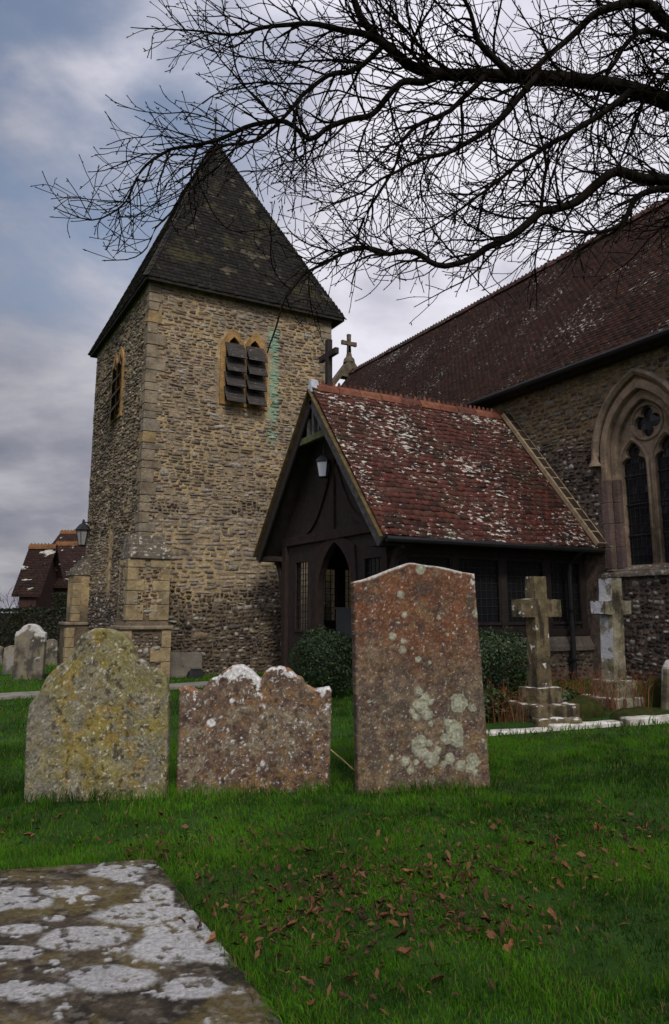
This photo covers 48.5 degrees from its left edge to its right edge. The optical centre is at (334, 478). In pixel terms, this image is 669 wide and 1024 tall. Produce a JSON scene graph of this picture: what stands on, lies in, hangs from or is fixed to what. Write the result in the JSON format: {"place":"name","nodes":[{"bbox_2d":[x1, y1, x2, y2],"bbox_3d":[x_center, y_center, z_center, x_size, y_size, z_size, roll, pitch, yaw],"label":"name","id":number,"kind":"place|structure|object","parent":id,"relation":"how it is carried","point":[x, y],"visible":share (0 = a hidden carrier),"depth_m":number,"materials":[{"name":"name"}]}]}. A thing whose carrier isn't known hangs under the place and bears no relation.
{"place":"outdoors","nodes":[
{"label":"outdoors","id":0,"kind":"place"},
{"bbox_2d":[0,681,207,699],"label":"path","id":1,"kind":"structure","parent":0,"point":[11,695],"depth_m":12.41,"materials":[{"name":"concrete"}]},
{"bbox_2d":[186,668,203,678],"bbox_3d":[-2.912,4.068,15.551,0.336,0.190,0.216,6,-12,-29],"label":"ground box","id":2,"kind":"object","parent":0,"point":[196,673],"visible":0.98,"depth_m":15.47,"materials":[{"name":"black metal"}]},
{"bbox_2d":[0,646,668,1023],"bbox_3d":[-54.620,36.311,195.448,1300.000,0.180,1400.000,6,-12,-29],"label":"ground","id":3,"kind":"structure","parent":0,"point":[568,890],"depth_m":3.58,"materials":[{"name":"green plant"}]},
{"bbox_2d":[0,646,3,665],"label":"headstone","id":4,"kind":"object","parent":3,"relation":"on","point":[1,653],"visible":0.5,"depth_m":19.09,"materials":[{"name":"stone"}]},
{"bbox_2d":[2,645,14,673],"bbox_3d":[-7.346,4.221,16.837,0.322,0.886,0.158,-1,-10,4],"label":"headstone","id":5,"kind":"object","parent":3,"relation":"on","point":[8,658],"visible":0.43,"depth_m":16.81,"materials":[{"name":"stone"}]},
{"bbox_2d":[0,588,35,612],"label":"bare shrub","id":6,"kind":"object","parent":3,"relation":"on","point":[14,601],"visible":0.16,"depth_m":31.38,"materials":[{"name":"brown plant"}]},
{"bbox_2d":[13,624,46,679],"bbox_3d":[-6.382,3.738,15.561,0.663,1.381,0.193,0,-10,2],"label":"headstone","id":7,"kind":"object","parent":3,"relation":"on","point":[30,649],"visible":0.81,"depth_m":15.52,"materials":[{"name":"stone"}]},
{"bbox_2d":[0,606,66,646],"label":"hedge","id":8,"kind":"object","parent":3,"relation":"on","point":[12,624],"visible":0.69,"depth_m":29.81,"materials":[{"name":"green plant"}]},
{"bbox_2d":[11,530,85,612],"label":"brick house","id":9,"kind":"structure","parent":3,"relation":"on","point":[42,576],"depth_m":39.15,"materials":[{"name":"tile"}]},
{"bbox_2d":[45,639,57,664],"bbox_3d":[-7.470,4.698,19.616,0.372,0.928,0.126,0,-10,0],"label":"headstone","id":10,"kind":"object","parent":3,"relation":"on","point":[51,650],"visible":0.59,"depth_m":19.58,"materials":[{"name":"stone"}]},
{"bbox_2d":[51,592,67,612],"bbox_3d":[-11.857,6.216,33.224,1.419,2.355,1.056,0,-10,0],"label":"hedge","id":11,"kind":"object","parent":3,"relation":"on","point":[59,601],"visible":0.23,"depth_m":32.95,"materials":[{"name":"green plant"}]},
{"bbox_2d":[24,628,170,802],"bbox_3d":[-1.729,1.844,5.471,1.027,1.462,0.140,1,-10,-4],"label":"headstone","id":12,"kind":"object","parent":3,"relation":"on","point":[99,714],"visible":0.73,"depth_m":5.42,"materials":[{"name":"stone"}]},
{"bbox_2d":[0,859,281,1023],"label":"ledger slab","id":13,"kind":"structure","parent":3,"relation":"on","point":[117,942],"depth_m":2.82,"materials":[{"name":"stone"}]},
{"bbox_2d":[205,931,215,943],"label":"fallen leaf","id":14,"kind":"object","parent":13,"relation":"on","point":[212,938],"visible":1,"depth_m":2.89,"materials":[{"name":"brown plant"}]},
{"bbox_2d":[169,652,201,677],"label":"memorial slab","id":15,"kind":"structure","parent":3,"relation":"on","point":[182,664],"depth_m":15.74,"materials":[{"name":"stone"}]},
{"bbox_2d":[58,103,346,679],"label":"church tower","id":16,"kind":"structure","parent":3,"relation":"on","point":[200,392],"depth_m":17.23,"materials":[{"name":"stone"}]},
{"bbox_2d":[75,519,95,546],"bbox_3d":[-6.545,1.423,19.553,0.560,0.730,0.364,6,-12,-29],"label":"wall lantern","id":17,"kind":"object","parent":16,"relation":"attached to","point":[83,529],"depth_m":19.42,"materials":[{"name":"white glass"}]},
{"bbox_2d":[100,346,124,425],"bbox_3d":[-5.507,-2.386,18.905,0.599,1.880,1.200,6,-12,-29],"label":"belfry window","id":18,"kind":"structure","parent":16,"relation":"in","point":[117,381],"depth_m":18.81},
{"bbox_2d":[219,329,267,410],"bbox_3d":[-2.155,-2.609,17.659,1.200,1.880,0.599,6,-12,-29],"label":"belfry window","id":19,"kind":"structure","parent":16,"relation":"in","point":[256,350],"depth_m":17.49,"materials":[{"name":"grey wood"}]},
{"bbox_2d":[239,903,244,915],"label":"fallen leaf","id":20,"kind":"object","parent":3,"relation":"on","point":[242,906],"visible":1,"depth_m":3.23,"materials":[{"name":"brown plant"}]},
{"bbox_2d":[238,913,251,919],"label":"fallen leaf","id":21,"kind":"object","parent":3,"relation":"on","point":[249,915],"visible":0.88,"depth_m":3.19,"materials":[{"name":"brown plant"}]},
{"bbox_2d":[176,664,331,794],"bbox_3d":[-0.599,1.999,5.600,1.152,1.170,0.152,1,-10,-3],"label":"headstone","id":22,"kind":"object","parent":3,"relation":"on","point":[241,723],"visible":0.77,"depth_m":5.55,"materials":[{"name":"stone"}]},
{"bbox_2d":[285,919,297,926],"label":"fallen leaf","id":23,"kind":"object","parent":3,"relation":"on","point":[292,923],"visible":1,"depth_m":3.08,"materials":[{"name":"brown plant"}]},
{"bbox_2d":[293,909,305,917],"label":"fallen leaf","id":24,"kind":"object","parent":3,"relation":"on","point":[296,912],"visible":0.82,"depth_m":3.23,"materials":[{"name":"brown plant"}]},
{"bbox_2d":[306,901,313,914],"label":"fallen leaf","id":25,"kind":"object","parent":3,"relation":"on","point":[310,909],"visible":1,"depth_m":3.22,"materials":[{"name":"brown plant"}]},
{"bbox_2d":[305,998,315,1006],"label":"fallen leaf","id":26,"kind":"object","parent":3,"relation":"on","point":[310,1003],"visible":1,"depth_m":2.45,"materials":[{"name":"brown plant"}]},
{"bbox_2d":[309,895,319,904],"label":"fallen leaf","id":27,"kind":"object","parent":3,"relation":"on","point":[312,898],"visible":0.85,"depth_m":3.36,"materials":[{"name":"brown plant"}]},
{"bbox_2d":[285,624,352,698],"bbox_3d":[-0.141,2.888,11.686,1.178,1.187,1.157,6,-12,-29],"label":"evergreen bush","id":28,"kind":"object","parent":3,"relation":"on","point":[336,675],"visible":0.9,"depth_m":11.44,"materials":[{"name":"green plant"}]},
{"bbox_2d":[324,956,331,964],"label":"fallen leaf","id":29,"kind":"object","parent":3,"relation":"on","point":[326,960],"visible":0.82,"depth_m":2.77,"materials":[{"name":"brown plant"}]},
{"bbox_2d":[0,795,668,1015],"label":"leaf litter","id":30,"kind":"object","parent":3,"relation":"on","point":[411,912],"visible":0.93,"depth_m":3.47,"materials":[{"name":"brown plant"}]},
{"bbox_2d":[491,865,502,870],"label":"fallen leaf","id":31,"kind":"object","parent":30,"relation":"on","point":[496,868],"visible":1,"depth_m":3.71,"materials":[{"name":"brown plant"}]},
{"bbox_2d":[548,907,556,921],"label":"fallen leaf","id":32,"kind":"object","parent":30,"relation":"on","point":[551,912],"visible":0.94,"depth_m":3.14,"materials":[{"name":"brown plant"}]},
{"bbox_2d":[331,883,342,888],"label":"fallen leaf","id":33,"kind":"object","parent":3,"relation":"on","point":[336,886],"visible":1,"depth_m":3.50,"materials":[{"name":"brown plant"}]},
{"bbox_2d":[331,750,352,769],"bbox_3d":[0.066,2.365,6.250,0.301,0.177,0.012,-7,-12,35],"label":"garden cane","id":34,"kind":"object","parent":3,"relation":"on","point":[342,759],"visible":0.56,"depth_m":6.25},
{"bbox_2d":[338,990,348,997],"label":"fallen leaf","id":35,"kind":"object","parent":3,"relation":"on","point":[341,994],"visible":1,"depth_m":2.52,"materials":[{"name":"brown plant"}]},
{"bbox_2d":[30,0,668,352],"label":"bare tree","id":36,"kind":"object","parent":3,"relation":"on","point":[627,91],"visible":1,"depth_m":6.90,"materials":[{"name":"brown plant"}]},
{"bbox_2d":[347,972,357,980],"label":"fallen leaf","id":37,"kind":"object","parent":3,"relation":"on","point":[351,976],"visible":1,"depth_m":2.64,"materials":[{"name":"brown plant"}]},
{"bbox_2d":[357,911,367,919],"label":"fallen leaf","id":38,"kind":"object","parent":3,"relation":"on","point":[362,917],"visible":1,"depth_m":3.15,"materials":[{"name":"brown plant"}]},
{"bbox_2d":[380,912,388,918],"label":"fallen leaf","id":39,"kind":"object","parent":3,"relation":"on","point":[383,915],"visible":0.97,"depth_m":3.17,"materials":[{"name":"brown plant"}]},
{"bbox_2d":[395,929,408,937],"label":"fallen leaf","id":40,"kind":"object","parent":3,"relation":"on","point":[402,931],"visible":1,"depth_m":3.01,"materials":[{"name":"brown plant"}]},
{"bbox_2d":[398,913,408,916],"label":"fallen leaf","id":41,"kind":"object","parent":3,"relation":"on","point":[402,914],"visible":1,"depth_m":3.14,"materials":[{"name":"brown plant"}]},
{"bbox_2d":[395,946,412,953],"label":"fallen leaf","id":42,"kind":"object","parent":3,"relation":"on","point":[406,949],"visible":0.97,"depth_m":2.84,"materials":[{"name":"brown plant"}]},
{"bbox_2d":[402,868,413,872],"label":"fallen leaf","id":43,"kind":"object","parent":3,"relation":"on","point":[406,870],"visible":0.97,"depth_m":3.71,"materials":[{"name":"brown plant"}]},
{"bbox_2d":[351,563,489,793],"bbox_3d":[0.651,1.611,5.676,1.046,1.923,0.163,2,-10,-9],"label":"headstone","id":44,"kind":"object","parent":3,"relation":"on","point":[418,700],"visible":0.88,"depth_m":5.62,"materials":[{"name":"stone"}]},
{"bbox_2d":[253,339,606,684],"bbox_3d":[1.699,0.823,15.296,5.115,6.970,5.275,6,-12,-29],"label":"church porch","id":45,"kind":"object","parent":3,"relation":"on","point":[487,500],"visible":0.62,"depth_m":14.17,"materials":[{"name":"tile"}]},
{"bbox_2d":[294,559,310,632],"bbox_3d":[-0.638,2.364,15.047,0.060,1.450,0.660,6,-12,-29],"label":"window","id":46,"kind":"structure","parent":45,"relation":"in","point":[303,580],"depth_m":15.10,"materials":[{"name":"grey"}]},
{"bbox_2d":[316,438,330,478],"bbox_3d":[-0.213,-0.435,14.369,0.242,0.840,0.242,-3,-11,15],"label":"hanging lantern","id":47,"kind":"object","parent":45,"relation":"hanging from","point":[323,462],"visible":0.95,"depth_m":14.26,"materials":[{"name":"white glass"}]},
{"bbox_2d":[324,570,335,619],"bbox_3d":[-0.375,2.517,16.161,1.000,1.200,0.060,6,-12,-29],"label":"window","id":48,"kind":"structure","parent":45,"relation":"in","point":[325,588],"depth_m":16.28,"materials":[{"name":"grey"}]},
{"bbox_2d":[335,607,351,637],"bbox_3d":[0.267,3.144,16.256,0.580,0.660,0.055,6,-12,-29],"label":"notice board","id":49,"kind":"object","parent":45,"relation":"attached to","point":[343,618],"visible":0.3,"depth_m":16.20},
{"bbox_2d":[345,570,350,606],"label":"window","id":50,"kind":"structure","parent":45,"relation":"in","point":[348,576],"depth_m":16.54,"materials":[{"name":"grey metal"}]},
{"bbox_2d":[363,554,380,578],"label":"window","id":51,"kind":"structure","parent":45,"relation":"in","point":[373,565],"depth_m":12.93,"materials":[{"name":"black glass"}]},
{"bbox_2d":[406,554,450,568],"bbox_3d":[1.608,1.897,12.696,1.000,1.200,0.060,6,-12,-29],"label":"window","id":52,"kind":"structure","parent":45,"relation":"in","point":[430,560],"depth_m":12.83,"materials":[{"name":"black glass"}]},
{"bbox_2d":[458,556,501,624],"bbox_3d":[2.566,1.992,13.228,1.000,1.200,0.060,6,-12,-29],"label":"window","id":53,"kind":"structure","parent":45,"relation":"in","point":[487,587],"depth_m":13.33,"materials":[{"name":"black glass"}]},
{"bbox_2d":[506,558,543,624],"bbox_3d":[3.525,2.087,13.759,1.000,1.200,0.060,6,-12,-29],"label":"window","id":54,"kind":"structure","parent":45,"relation":"in","point":[516,572],"depth_m":13.74,"materials":[{"name":"black glass"}]},
{"bbox_2d":[550,560,581,623],"bbox_3d":[4.418,2.176,14.255,0.850,1.200,0.060,6,-12,-29],"label":"window","id":55,"kind":"structure","parent":45,"relation":"in","point":[558,569],"depth_m":14.28,"materials":[{"name":"black glass"}]},
{"bbox_2d":[430,974,443,981],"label":"fallen leaf","id":56,"kind":"object","parent":3,"relation":"on","point":[436,977],"visible":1,"depth_m":2.63,"materials":[{"name":"brown plant"}]},
{"bbox_2d":[479,915,492,922],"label":"fallen leaf","id":57,"kind":"object","parent":3,"relation":"on","point":[487,918],"visible":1,"depth_m":3.09,"materials":[{"name":"brown plant"}]},
{"bbox_2d":[483,685,510,721],"bbox_3d":[1.799,2.708,8.869,0.772,0.489,0.505,6,-12,-29],"label":"ivy clump","id":58,"kind":"object","parent":3,"relation":"on","point":[488,700],"visible":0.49,"depth_m":8.83,"materials":[{"name":"green plant"}]},
{"bbox_2d":[331,195,668,682],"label":"church nave","id":59,"kind":"structure","parent":3,"relation":"on","point":[570,375],"depth_m":15.16,"materials":[{"name":"stone"}]},
{"bbox_2d":[589,368,668,577],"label":"window","id":60,"kind":"structure","parent":59,"relation":"in","point":[639,416],"depth_m":14.01,"materials":[{"name":"stone"}]},
{"bbox_2d":[499,921,505,936],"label":"fallen leaf","id":61,"kind":"object","parent":3,"relation":"on","point":[503,924],"visible":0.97,"depth_m":3.00,"materials":[{"name":"brown plant"}]},
{"bbox_2d":[478,624,527,700],"bbox_3d":[2.279,2.699,10.764,1.307,1.162,1.313,6,-12,-29],"label":"evergreen bush","id":62,"kind":"object","parent":3,"relation":"on","point":[494,650],"visible":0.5,"depth_m":10.43,"materials":[{"name":"green plant"}]},
{"bbox_2d":[502,938,513,953],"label":"fallen leaf","id":63,"kind":"object","parent":3,"relation":"on","point":[510,943],"visible":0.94,"depth_m":2.88,"materials":[{"name":"brown plant"}]},
{"bbox_2d":[483,677,534,723],"bbox_3d":[2.072,2.638,8.940,0.717,0.518,0.705,-1,-10,6],"label":"dry plant","id":64,"kind":"object","parent":3,"relation":"on","point":[506,710],"visible":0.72,"depth_m":8.77,"materials":[{"name":"brown plant"}]},
{"bbox_2d":[505,576,579,722],"bbox_3d":[2.505,2.086,9.141,0.684,1.758,0.648,6,-12,-29],"label":"stone cross","id":65,"kind":"object","parent":3,"relation":"on","point":[536,607],"visible":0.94,"depth_m":9.05,"materials":[{"name":"grey stone"}]},
{"bbox_2d":[532,717,581,727],"bbox_3d":[2.485,2.751,8.291,0.541,0.190,0.234,2,-10,-9],"label":"fallen stone","id":66,"kind":"object","parent":3,"relation":"on","point":[542,721],"visible":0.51,"depth_m":8.21,"materials":[{"name":"grey stone"}]},
{"bbox_2d":[557,878,564,887],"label":"fallen leaf","id":67,"kind":"object","parent":3,"relation":"on","point":[560,883],"visible":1,"depth_m":3.50,"materials":[{"name":"brown plant"}]},
{"bbox_2d":[561,859,569,870],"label":"fallen leaf","id":68,"kind":"object","parent":3,"relation":"on","point":[563,862],"visible":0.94,"depth_m":3.75,"materials":[{"name":"brown plant"}]},
{"bbox_2d":[563,687,580,701],"bbox_3d":[2.956,2.860,9.516,0.490,0.385,0.365,6,-12,-29],"label":"fern clump","id":69,"kind":"object","parent":3,"relation":"on","point":[568,695],"visible":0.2,"depth_m":9.45,"materials":[{"name":"green plant"}]},
{"bbox_2d":[486,714,668,735],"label":"grave kerb","id":70,"kind":"structure","parent":3,"relation":"on","point":[628,720],"depth_m":8.27,"materials":[{"name":"white stone"}]},
{"bbox_2d":[567,695,605,718],"bbox_3d":[3.076,2.823,9.207,0.602,0.280,0.420,6,-12,-29],"label":"moss mound","id":71,"kind":"object","parent":3,"relation":"on","point":[591,708],"visible":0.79,"depth_m":9.07,"materials":[{"name":"green plant"}]},
{"bbox_2d":[551,665,638,711],"bbox_3d":[3.186,2.713,9.754,1.453,0.631,1.048,0,-10,-2],"label":"dry plant","id":72,"kind":"object","parent":3,"relation":"on","point":[596,696],"visible":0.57,"depth_m":9.70,"materials":[{"name":"brown plant"}]},
{"bbox_2d":[582,578,644,708],"bbox_3d":[3.866,2.302,10.380,0.749,1.823,0.715,6,-12,-29],"label":"stone cross","id":73,"kind":"object","parent":3,"relation":"on","point":[611,607],"visible":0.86,"depth_m":10.32,"materials":[{"name":"grey stone"}]},
{"bbox_2d":[610,706,665,720],"bbox_3d":[3.648,2.830,8.952,0.814,0.159,0.599,6,-12,-29],"label":"moss mound","id":74,"kind":"object","parent":3,"relation":"on","point":[626,712],"visible":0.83,"depth_m":8.82,"materials":[{"name":"green plant"}]},
{"bbox_2d":[620,665,661,706],"bbox_3d":[4.278,2.769,10.057,0.957,0.599,0.848,1,-10,-6],"label":"dry plant","id":75,"kind":"object","parent":3,"relation":"on","point":[641,694],"visible":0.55,"depth_m":9.96,"materials":[{"name":"brown plant"}]},
{"bbox_2d":[643,676,660,706],"bbox_3d":[4.378,2.897,10.102,0.392,0.419,0.289,1,-10,-4],"label":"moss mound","id":76,"kind":"object","parent":3,"relation":"on","point":[655,701],"visible":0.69,"depth_m":9.99,"materials":[{"name":"green plant"}]},
{"bbox_2d":[661,660,668,709],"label":"headstone","id":77,"kind":"object","parent":3,"relation":"on","point":[665,688],"visible":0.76,"depth_m":9.71,"materials":[{"name":"stone"}]},
{"bbox_2d":[0,0,668,612],"label":"sky","id":78,"kind":"structure","parent":0,"point":[60,59],"materials":[{"name":"grey"}]}
]}

